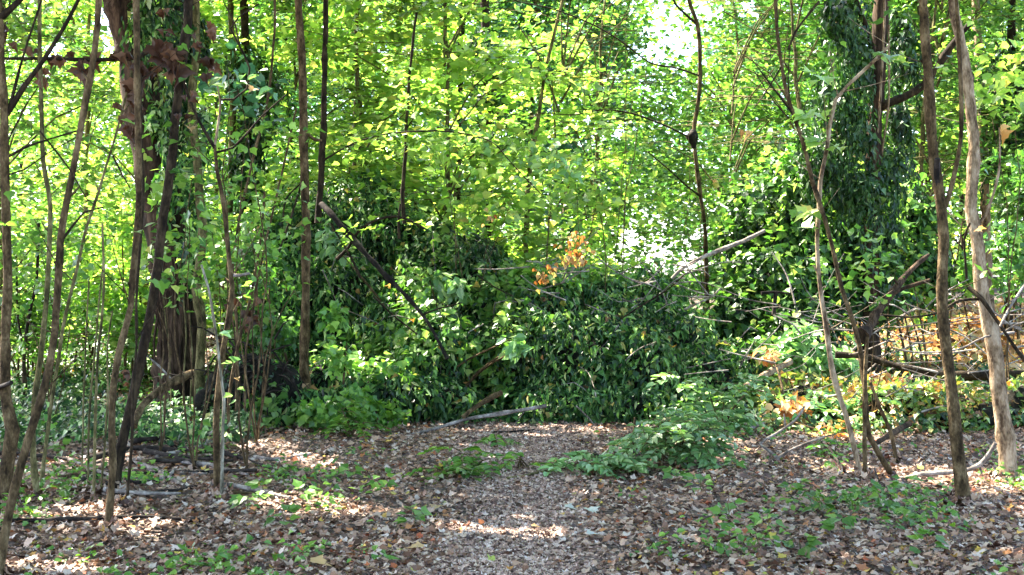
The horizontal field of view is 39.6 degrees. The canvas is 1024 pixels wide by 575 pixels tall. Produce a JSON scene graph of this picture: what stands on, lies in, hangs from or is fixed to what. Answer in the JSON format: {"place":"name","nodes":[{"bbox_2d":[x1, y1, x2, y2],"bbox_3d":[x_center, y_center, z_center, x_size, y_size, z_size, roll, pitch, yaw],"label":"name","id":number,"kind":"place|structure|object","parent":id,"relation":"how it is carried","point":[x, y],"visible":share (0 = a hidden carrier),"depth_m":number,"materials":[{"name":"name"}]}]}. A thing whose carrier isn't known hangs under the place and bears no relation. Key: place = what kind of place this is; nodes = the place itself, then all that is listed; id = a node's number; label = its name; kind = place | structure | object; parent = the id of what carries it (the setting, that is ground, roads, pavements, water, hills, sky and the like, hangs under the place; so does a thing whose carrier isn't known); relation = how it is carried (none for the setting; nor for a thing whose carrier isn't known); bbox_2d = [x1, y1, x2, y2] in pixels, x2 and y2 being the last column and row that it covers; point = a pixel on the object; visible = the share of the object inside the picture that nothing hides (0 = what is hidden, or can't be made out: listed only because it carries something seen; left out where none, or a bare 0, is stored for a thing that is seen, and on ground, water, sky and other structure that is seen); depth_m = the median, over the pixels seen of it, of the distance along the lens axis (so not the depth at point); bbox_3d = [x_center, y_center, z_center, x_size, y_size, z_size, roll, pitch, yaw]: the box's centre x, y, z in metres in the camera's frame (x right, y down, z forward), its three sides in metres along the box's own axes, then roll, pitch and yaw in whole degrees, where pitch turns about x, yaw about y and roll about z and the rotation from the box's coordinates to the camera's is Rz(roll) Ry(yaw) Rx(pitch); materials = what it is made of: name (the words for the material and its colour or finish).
{"place":"outdoors","nodes":[
{"label":"outdoors","id":0,"kind":"place"},
{"bbox_2d":[401,420,609,574],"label":"path","id":1,"kind":"structure","parent":0,"point":[587,513],"depth_m":9.84,"materials":[{"name":"grey gravel"}]},
{"bbox_2d":[417,445,513,478],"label":"fallen leafy sprig","id":2,"kind":"object","parent":1,"relation":"on","point":[471,461],"visible":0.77,"depth_m":11.53,"materials":[{"name":"green plant"}]},
{"bbox_2d":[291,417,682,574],"bbox_3d":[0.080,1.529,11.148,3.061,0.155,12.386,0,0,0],"label":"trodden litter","id":3,"kind":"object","parent":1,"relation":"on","point":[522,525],"visible":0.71,"depth_m":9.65,"materials":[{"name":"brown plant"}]},
{"bbox_2d":[537,450,666,482],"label":"fallen leafy sprig","id":4,"kind":"object","parent":1,"relation":"on","point":[600,465],"visible":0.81,"depth_m":11.67,"materials":[{"name":"green plant"}]},
{"bbox_2d":[0,276,1023,574],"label":"ground","id":5,"kind":"structure","parent":0,"point":[610,510],"depth_m":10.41,"materials":[{"name":"brown plant"}]},
{"bbox_2d":[0,0,84,503],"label":"sapling","id":6,"kind":"object","parent":5,"relation":"on","point":[11,439],"visible":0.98,"depth_m":9.97,"materials":[{"name":"brown plant"}]},
{"bbox_2d":[0,242,90,383],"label":"shrub","id":7,"kind":"object","parent":5,"relation":"on","point":[36,316],"visible":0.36,"depth_m":19.73,"materials":[{"name":"green plant"}]},
{"bbox_2d":[0,0,105,574],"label":"sapling","id":8,"kind":"object","parent":5,"relation":"on","point":[25,447],"visible":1,"depth_m":7.58,"materials":[{"name":"brown plant"}]},
{"bbox_2d":[0,218,122,431],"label":"leafy shoot","id":9,"kind":"object","parent":5,"relation":"on","point":[37,289],"visible":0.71,"depth_m":14.76,"materials":[{"name":"green plant"}]},
{"bbox_2d":[5,0,121,498],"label":"sapling","id":10,"kind":"object","parent":5,"relation":"on","point":[33,458],"visible":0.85,"depth_m":10.28,"materials":[{"name":"brown plant"}]},
{"bbox_2d":[5,2,132,288],"bbox_3d":[-12.677,-5.409,37.058,6.772,13.094,5.156,0,0,-22],"label":"background tree","id":11,"kind":"object","parent":5,"relation":"on","point":[21,163],"visible":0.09,"depth_m":37.14,"materials":[{"name":"green plant"}]},
{"bbox_2d":[5,0,134,320],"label":"background tree","id":12,"kind":"object","parent":5,"relation":"on","point":[109,130],"visible":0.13,"depth_m":29.18,"materials":[{"name":"green plant"}]},
{"bbox_2d":[11,0,139,481],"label":"sapling","id":13,"kind":"object","parent":5,"relation":"on","point":[73,280],"visible":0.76,"depth_m":10.89,"materials":[{"name":"brown plant"}]},
{"bbox_2d":[33,227,121,373],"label":"shrub","id":14,"kind":"object","parent":5,"relation":"on","point":[83,262],"visible":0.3,"depth_m":20.78,"materials":[{"name":"green plant"}]},
{"bbox_2d":[0,0,165,376],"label":"background tree","id":15,"kind":"object","parent":5,"relation":"on","point":[57,85],"visible":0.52,"depth_m":19.39,"materials":[{"name":"green plant"}]},
{"bbox_2d":[92,223,104,501],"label":"shoot","id":16,"kind":"object","parent":5,"relation":"on","point":[96,378],"visible":0.86,"depth_m":10.15,"materials":[{"name":"brown plant"}]},
{"bbox_2d":[1,515,200,522],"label":"fallen branch","id":17,"kind":"object","parent":5,"relation":"on","point":[71,518],"visible":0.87,"depth_m":9.36,"materials":[{"name":"brown wood"}]},
{"bbox_2d":[67,0,141,531],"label":"sapling","id":18,"kind":"object","parent":5,"relation":"on","point":[109,504],"visible":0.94,"depth_m":8.92,"materials":[{"name":"brown plant"}]},
{"bbox_2d":[5,0,224,338],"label":"background tree","id":19,"kind":"object","parent":5,"relation":"on","point":[89,7],"visible":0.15,"depth_m":26.64,"materials":[{"name":"green plant"}]},
{"bbox_2d":[92,188,153,382],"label":"shrub","id":20,"kind":"object","parent":5,"relation":"on","point":[119,231],"visible":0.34,"depth_m":20.37,"materials":[{"name":"green plant"}]},
{"bbox_2d":[89,283,157,385],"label":"shrub","id":21,"kind":"object","parent":5,"relation":"on","point":[141,311],"visible":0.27,"depth_m":19.80,"materials":[{"name":"green plant"}]},
{"bbox_2d":[4,0,260,487],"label":"sapling","id":22,"kind":"object","parent":5,"relation":"on","point":[160,51],"visible":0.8,"depth_m":10.43,"materials":[{"name":"brown plant"}]},
{"bbox_2d":[82,25,192,505],"bbox_3d":[-2.568,-0.122,9.852,0.722,3.465,0.786,0,0,0],"label":"sapling","id":23,"kind":"object","parent":5,"relation":"on","point":[187,29],"visible":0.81,"depth_m":9.87,"materials":[{"name":"brown plant"}]},
{"bbox_2d":[10,0,298,353],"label":"background tree","id":24,"kind":"object","parent":5,"relation":"on","point":[211,12],"visible":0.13,"depth_m":21.10,"materials":[{"name":"green plant"}]},
{"bbox_2d":[124,149,203,450],"bbox_3d":[-3.182,0.217,12.925,0.664,2.835,2.677,0,0,-15],"label":"leafy shoot","id":25,"kind":"object","parent":5,"relation":"on","point":[157,188],"visible":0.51,"depth_m":13.06,"materials":[{"name":"green plant"}]},
{"bbox_2d":[103,0,261,407],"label":"ivy clad tree","id":26,"kind":"object","parent":5,"relation":"on","point":[156,104],"visible":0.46,"depth_m":17.22,"materials":[{"name":"brown plant"}]},
{"bbox_2d":[187,0,207,396],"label":"young tree","id":27,"kind":"object","parent":5,"relation":"on","point":[199,378],"visible":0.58,"depth_m":16.96,"materials":[{"name":"brown plant"}]},
{"bbox_2d":[134,146,261,469],"bbox_3d":[-2.756,0.193,12.201,1.046,2.900,1.647,0,0,0],"label":"leafy shoot","id":28,"kind":"object","parent":5,"relation":"on","point":[191,279],"visible":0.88,"depth_m":12.28,"materials":[{"name":"green plant"}]},
{"bbox_2d":[200,264,225,493],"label":"split stem","id":29,"kind":"object","parent":5,"relation":"on","point":[223,404],"visible":0.84,"depth_m":10.39,"materials":[{"name":"brown wood"}]},
{"bbox_2d":[95,0,333,339],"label":"background tree","id":30,"kind":"object","parent":5,"relation":"on","point":[215,116],"visible":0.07,"depth_m":28.08,"materials":[{"name":"green plant"}]},
{"bbox_2d":[149,1,291,497],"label":"sapling","id":31,"kind":"object","parent":5,"relation":"on","point":[225,333],"visible":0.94,"depth_m":10.44,"materials":[{"name":"green plant"}]},
{"bbox_2d":[201,231,241,368],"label":"shrub","id":32,"kind":"object","parent":5,"relation":"on","point":[223,281],"visible":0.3,"depth_m":19.36,"materials":[{"name":"green plant"}]},
{"bbox_2d":[153,320,308,428],"bbox_3d":[-2.912,0.976,15.555,1.767,1.277,0.970,0,0,9],"label":"root plate","id":33,"kind":"object","parent":5,"relation":"on","point":[282,375],"visible":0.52,"depth_m":15.39,"materials":[{"name":"brown plant"}]},
{"bbox_2d":[194,38,288,468],"bbox_3d":[-2.348,-0.282,11.931,0.843,3.796,1.676,0,0,0],"label":"leafy shoot","id":34,"kind":"object","parent":5,"relation":"on","point":[243,68],"visible":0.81,"depth_m":12.11,"materials":[{"name":"green plant"}]},
{"bbox_2d":[232,0,275,423],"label":"shoot","id":35,"kind":"object","parent":5,"relation":"on","point":[243,199],"visible":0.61,"depth_m":14.99,"materials":[{"name":"brown plant"}]},
{"bbox_2d":[216,0,295,354],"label":"ivy column","id":36,"kind":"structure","parent":5,"relation":"on","point":[235,163],"depth_m":20.84,"materials":[{"name":"green plant"}]},
{"bbox_2d":[192,104,326,442],"bbox_3d":[-2.405,-0.107,13.566,1.266,3.389,3.334,0,0,-7],"label":"leafy shoot","id":37,"kind":"object","parent":5,"relation":"on","point":[255,218],"visible":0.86,"depth_m":13.94,"materials":[{"name":"green plant"}]},
{"bbox_2d":[230,229,301,363],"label":"shrub","id":38,"kind":"object","parent":5,"relation":"on","point":[284,334],"visible":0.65,"depth_m":16.85,"materials":[{"name":"green plant"}]},
{"bbox_2d":[167,0,380,320],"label":"background tree","id":39,"kind":"object","parent":5,"relation":"on","point":[310,112],"visible":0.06,"depth_m":29.02,"materials":[{"name":"green plant"}]},
{"bbox_2d":[279,0,321,390],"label":"young tree","id":40,"kind":"object","parent":5,"relation":"on","point":[304,334],"visible":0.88,"depth_m":15.96,"materials":[{"name":"brown plant"}]},
{"bbox_2d":[195,0,433,351],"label":"background tree","id":41,"kind":"object","parent":5,"relation":"on","point":[287,9],"visible":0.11,"depth_m":21.32,"materials":[{"name":"green plant"}]},
{"bbox_2d":[210,0,467,272],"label":"background tree","id":42,"kind":"object","parent":5,"relation":"on","point":[333,80],"visible":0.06,"depth_m":27.71,"materials":[{"name":"green plant"}]},
{"bbox_2d":[315,298,375,418],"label":"shrub","id":43,"kind":"object","parent":5,"relation":"on","point":[338,363],"visible":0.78,"depth_m":15.76,"materials":[{"name":"green plant"}]},
{"bbox_2d":[301,399,391,438],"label":"leafy sprig","id":44,"kind":"object","parent":5,"relation":"on","point":[334,425],"visible":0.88,"depth_m":14.54,"materials":[{"name":"green plant"}]},
{"bbox_2d":[288,387,411,430],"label":"shrub","id":45,"kind":"object","parent":5,"relation":"on","point":[322,413],"visible":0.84,"depth_m":15.06,"materials":[{"name":"green plant"}]},
{"bbox_2d":[204,0,499,352],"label":"background tree","id":46,"kind":"object","parent":5,"relation":"on","point":[386,88],"visible":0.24,"depth_m":20.42,"materials":[{"name":"green plant"}]},
{"bbox_2d":[315,218,531,386],"bbox_3d":[-0.997,0.371,16.917,3.256,2.450,0.831,0,0,37],"label":"shrub","id":47,"kind":"object","parent":5,"relation":"on","point":[455,288],"visible":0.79,"depth_m":16.86,"materials":[{"name":"green plant"}]},
{"bbox_2d":[293,0,585,269],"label":"background tree","id":48,"kind":"object","parent":5,"relation":"on","point":[427,8],"visible":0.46,"depth_m":20.18,"materials":[{"name":"green plant"}]},
{"bbox_2d":[390,112,563,313],"bbox_3d":[-0.476,-0.319,17.781,2.318,3.801,2.635,0,0,0],"label":"leafy shoot","id":49,"kind":"object","parent":5,"relation":"on","point":[434,151],"visible":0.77,"depth_m":18.10,"materials":[{"name":"green plant"}]},
{"bbox_2d":[350,0,604,271],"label":"background tree","id":50,"kind":"object","parent":5,"relation":"on","point":[520,20],"visible":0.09,"depth_m":26.99,"materials":[{"name":"green plant"}]},
{"bbox_2d":[466,0,509,241],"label":"ivy column","id":51,"kind":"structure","parent":5,"relation":"on","point":[473,42],"depth_m":23.91,"materials":[{"name":"green plant"}]},
{"bbox_2d":[211,0,806,431],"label":"fallen tree","id":52,"kind":"object","parent":5,"relation":"on","point":[617,342],"visible":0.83,"depth_m":17.05,"materials":[{"name":"green plant"}]},
{"bbox_2d":[0,313,1023,450],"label":"ivy carpet","id":53,"kind":"object","parent":5,"relation":"on","point":[62,420],"visible":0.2,"depth_m":15.39,"materials":[{"name":"green plant"}]},
{"bbox_2d":[0,330,1023,574],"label":"ground cover","id":54,"kind":"object","parent":5,"relation":"on","point":[222,550],"visible":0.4,"depth_m":9.46,"materials":[{"name":"green plant"}]},
{"bbox_2d":[2,401,1023,574],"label":"leaf drifts","id":55,"kind":"object","parent":5,"relation":"on","point":[9,570],"visible":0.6,"depth_m":10.31,"materials":[{"name":"brown plant"}]},
{"bbox_2d":[412,0,667,266],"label":"background tree","id":56,"kind":"object","parent":5,"relation":"on","point":[572,146],"visible":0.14,"depth_m":26.71,"materials":[{"name":"green plant"}]},
{"bbox_2d":[434,0,666,286],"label":"background tree","id":57,"kind":"object","parent":5,"relation":"on","point":[546,88],"visible":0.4,"depth_m":20.95,"materials":[{"name":"green plant"}]},
{"bbox_2d":[526,138,591,311],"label":"leafy shoot","id":58,"kind":"object","parent":5,"relation":"on","point":[556,164],"visible":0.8,"depth_m":17.36,"materials":[{"name":"green plant"}]},
{"bbox_2d":[463,0,688,266],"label":"background tree","id":59,"kind":"object","parent":5,"relation":"on","point":[631,15],"visible":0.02,"depth_m":37.50,"materials":[{"name":"green plant"}]},
{"bbox_2d":[477,0,698,296],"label":"background tree","id":60,"kind":"object","parent":5,"relation":"on","point":[645,233],"visible":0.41,"depth_m":23.27,"materials":[{"name":"green plant"}]},
{"bbox_2d":[537,142,640,311],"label":"leafy shoot","id":61,"kind":"object","parent":5,"relation":"on","point":[601,203],"visible":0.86,"depth_m":18.21,"materials":[{"name":"green plant"}]},
{"bbox_2d":[497,0,718,301],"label":"background tree","id":62,"kind":"object","parent":5,"relation":"on","point":[618,7],"visible":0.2,"depth_m":28.55,"materials":[{"name":"green plant"}]},
{"bbox_2d":[514,0,709,316],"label":"knobbly tree","id":63,"kind":"object","parent":5,"relation":"on","point":[693,137],"visible":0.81,"depth_m":20.97,"materials":[{"name":"brown plant"}]},
{"bbox_2d":[614,407,747,472],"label":"elder plant","id":64,"kind":"object","parent":5,"relation":"on","point":[689,448],"visible":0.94,"depth_m":12.03,"materials":[{"name":"green plant"}]},
{"bbox_2d":[649,116,722,333],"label":"leafy shoot","id":65,"kind":"object","parent":5,"relation":"on","point":[654,173],"visible":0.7,"depth_m":19.96,"materials":[{"name":"green plant"}]},
{"bbox_2d":[589,0,819,315],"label":"background tree","id":66,"kind":"object","parent":5,"relation":"on","point":[655,132],"visible":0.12,"depth_m":33.96,"materials":[{"name":"green plant"}]},
{"bbox_2d":[646,372,781,437],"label":"elder plant","id":67,"kind":"object","parent":5,"relation":"on","point":[727,406],"visible":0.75,"depth_m":14.52,"materials":[{"name":"green plant"}]},
{"bbox_2d":[612,0,830,340],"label":"background tree","id":68,"kind":"object","parent":5,"relation":"on","point":[680,215],"visible":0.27,"depth_m":23.09,"materials":[{"name":"green plant"}]},
{"bbox_2d":[593,0,856,214],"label":"background tree","id":69,"kind":"object","parent":5,"relation":"on","point":[716,75],"visible":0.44,"depth_m":25.86,"materials":[{"name":"green plant"}]},
{"bbox_2d":[643,0,854,271],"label":"background tree","id":70,"kind":"object","parent":5,"relation":"on","point":[691,45],"visible":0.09,"depth_m":37.92,"materials":[{"name":"green plant"}]},
{"bbox_2d":[744,369,855,430],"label":"bramble","id":71,"kind":"object","parent":5,"relation":"on","point":[775,387],"visible":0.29,"depth_m":16.04,"materials":[{"name":"green plant"}]},
{"bbox_2d":[751,346,848,439],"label":"dead bracken","id":72,"kind":"object","parent":5,"relation":"on","point":[789,408],"visible":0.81,"depth_m":15.25,"materials":[{"name":"orange plant"}]},
{"bbox_2d":[743,318,863,388],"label":"elder bush","id":73,"kind":"object","parent":5,"relation":"on","point":[795,347],"visible":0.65,"depth_m":17.27,"materials":[{"name":"green plant"}]},
{"bbox_2d":[712,0,894,475],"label":"sapling","id":74,"kind":"object","parent":5,"relation":"on","point":[870,438],"visible":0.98,"depth_m":11.27,"materials":[{"name":"brown plant"}]},
{"bbox_2d":[686,0,966,209],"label":"background tree","id":75,"kind":"object","parent":5,"relation":"on","point":[794,75],"visible":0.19,"depth_m":22.85,"materials":[{"name":"green plant"}]},
{"bbox_2d":[752,19,913,477],"bbox_3d":[2.577,-0.295,11.342,1.297,3.802,0.544,0,0,0],"label":"sapling","id":76,"kind":"object","parent":5,"relation":"on","point":[803,211],"visible":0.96,"depth_m":11.40,"materials":[{"name":"green plant"}]},
{"bbox_2d":[693,117,975,376],"bbox_3d":[4.359,-0.489,19.339,3.828,4.017,3.190,0,0,20],"label":"ivy thicket","id":77,"kind":"object","parent":5,"relation":"on","point":[783,238],"visible":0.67,"depth_m":19.22,"materials":[{"name":"green plant"}]},
{"bbox_2d":[674,251,1023,430],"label":"brushwood","id":78,"kind":"object","parent":5,"relation":"on","point":[1014,324],"visible":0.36,"depth_m":16.32,"materials":[{"name":"brown wood"}]},
{"bbox_2d":[854,253,930,342],"bbox_3d":[4.194,0.107,15.452,1.142,0.976,0.286,0,0,-28],"label":"broken limb","id":79,"kind":"object","parent":78,"relation":"on","point":[865,330],"visible":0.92,"depth_m":15.48,"materials":[{"name":"brown plant"}]},
{"bbox_2d":[712,0,990,171],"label":"background tree","id":80,"kind":"object","parent":5,"relation":"on","point":[806,75],"visible":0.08,"depth_m":27.02,"materials":[{"name":"green plant"}]},
{"bbox_2d":[794,223,921,424],"bbox_3d":[3.694,0.478,15.395,1.394,2.303,1.546,0,0,0],"label":"leafy shoot","id":81,"kind":"object","parent":5,"relation":"on","point":[852,273],"visible":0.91,"depth_m":15.32,"materials":[{"name":"green plant"}]},
{"bbox_2d":[794,0,970,374],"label":"ivy clad tree","id":82,"kind":"object","parent":5,"relation":"on","point":[868,193],"visible":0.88,"depth_m":18.79,"materials":[{"name":"green plant"}]},
{"bbox_2d":[741,287,1023,433],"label":"bank litter","id":83,"kind":"object","parent":5,"relation":"on","point":[768,407],"visible":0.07,"depth_m":20.53,"materials":[{"name":"orange plant"}]},
{"bbox_2d":[828,372,945,425],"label":"bramble","id":84,"kind":"object","parent":5,"relation":"on","point":[896,384],"visible":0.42,"depth_m":15.75,"materials":[{"name":"green plant"}]},
{"bbox_2d":[804,0,1023,209],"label":"background tree","id":85,"kind":"object","parent":5,"relation":"on","point":[941,26],"visible":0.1,"depth_m":26.49,"materials":[{"name":"green plant"}]},
{"bbox_2d":[839,312,1002,385],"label":"dead bracken","id":86,"kind":"object","parent":5,"relation":"on","point":[885,376],"visible":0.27,"depth_m":20.80,"materials":[{"name":"orange plant"}]},
{"bbox_2d":[828,0,1023,332],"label":"background tree","id":87,"kind":"object","parent":5,"relation":"on","point":[944,109],"visible":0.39,"depth_m":21.92,"materials":[{"name":"green plant"}]},
{"bbox_2d":[835,351,1023,380],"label":"fallen log","id":88,"kind":"object","parent":5,"relation":"on","point":[965,375],"visible":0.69,"depth_m":16.30,"materials":[{"name":"brown wood"}]},
{"bbox_2d":[872,0,1006,505],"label":"sapling","id":89,"kind":"object","parent":5,"relation":"on","point":[960,472],"visible":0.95,"depth_m":10.04,"materials":[{"name":"brown plant"}]},
{"bbox_2d":[858,0,1020,297],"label":"background tree","id":90,"kind":"object","parent":5,"relation":"on","point":[958,209],"visible":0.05,"depth_m":37.48,"materials":[{"name":"green plant"}]},
{"bbox_2d":[885,250,998,383],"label":"shrub","id":91,"kind":"object","parent":5,"relation":"on","point":[960,276],"visible":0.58,"depth_m":19.02,"materials":[{"name":"green plant"}]},
{"bbox_2d":[880,0,1023,480],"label":"sapling","id":92,"kind":"object","parent":5,"relation":"on","point":[1005,434],"visible":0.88,"depth_m":11.57,"materials":[{"name":"brown plant"}]},
{"bbox_2d":[890,0,1023,169],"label":"background tree","id":93,"kind":"object","parent":5,"relation":"on","point":[984,50],"visible":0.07,"depth_m":26.95,"materials":[{"name":"green plant"}]},
{"bbox_2d":[902,375,1012,432],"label":"bramble","id":94,"kind":"object","parent":5,"relation":"on","point":[968,399],"visible":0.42,"depth_m":15.36,"materials":[{"name":"green plant"}]},
{"bbox_2d":[903,0,1023,206],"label":"background tree","id":95,"kind":"object","parent":5,"relation":"on","point":[994,157],"visible":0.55,"depth_m":21.37,"materials":[{"name":"green plant"}]},
{"bbox_2d":[910,321,1023,388],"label":"dead bracken","id":96,"kind":"object","parent":5,"relation":"on","point":[980,344],"visible":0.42,"depth_m":17.95,"materials":[{"name":"orange plant"}]},
{"bbox_2d":[935,20,1023,381],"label":"leafy shoot","id":97,"kind":"object","parent":5,"relation":"on","point":[1000,84],"visible":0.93,"depth_m":15.86,"materials":[{"name":"green plant"}]},
{"bbox_2d":[972,0,994,310],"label":"background tree","id":98,"kind":"object","parent":5,"relation":"on","point":[985,223],"visible":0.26,"depth_m":22.94,"materials":[{"name":"brown plant"}]},
{"bbox_2d":[971,148,1023,368],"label":"shrub","id":99,"kind":"object","parent":5,"relation":"on","point":[1012,193],"visible":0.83,"depth_m":19.55,"materials":[{"name":"green plant"}]},
{"bbox_2d":[978,0,1023,330],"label":"ivy column","id":100,"kind":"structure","parent":5,"relation":"on","point":[1011,33],"depth_m":21.93,"materials":[{"name":"green plant"}]},
{"bbox_2d":[5,0,1023,304],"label":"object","id":101,"kind":"object","parent":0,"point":[711,130],"visible":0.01,"depth_m":51.55,"materials":[{"name":"green plant"}]},
{"bbox_2d":[8,0,1022,276],"label":"sky","id":102,"kind":"structure","parent":0,"point":[685,36],"materials":[{"name":"white"}]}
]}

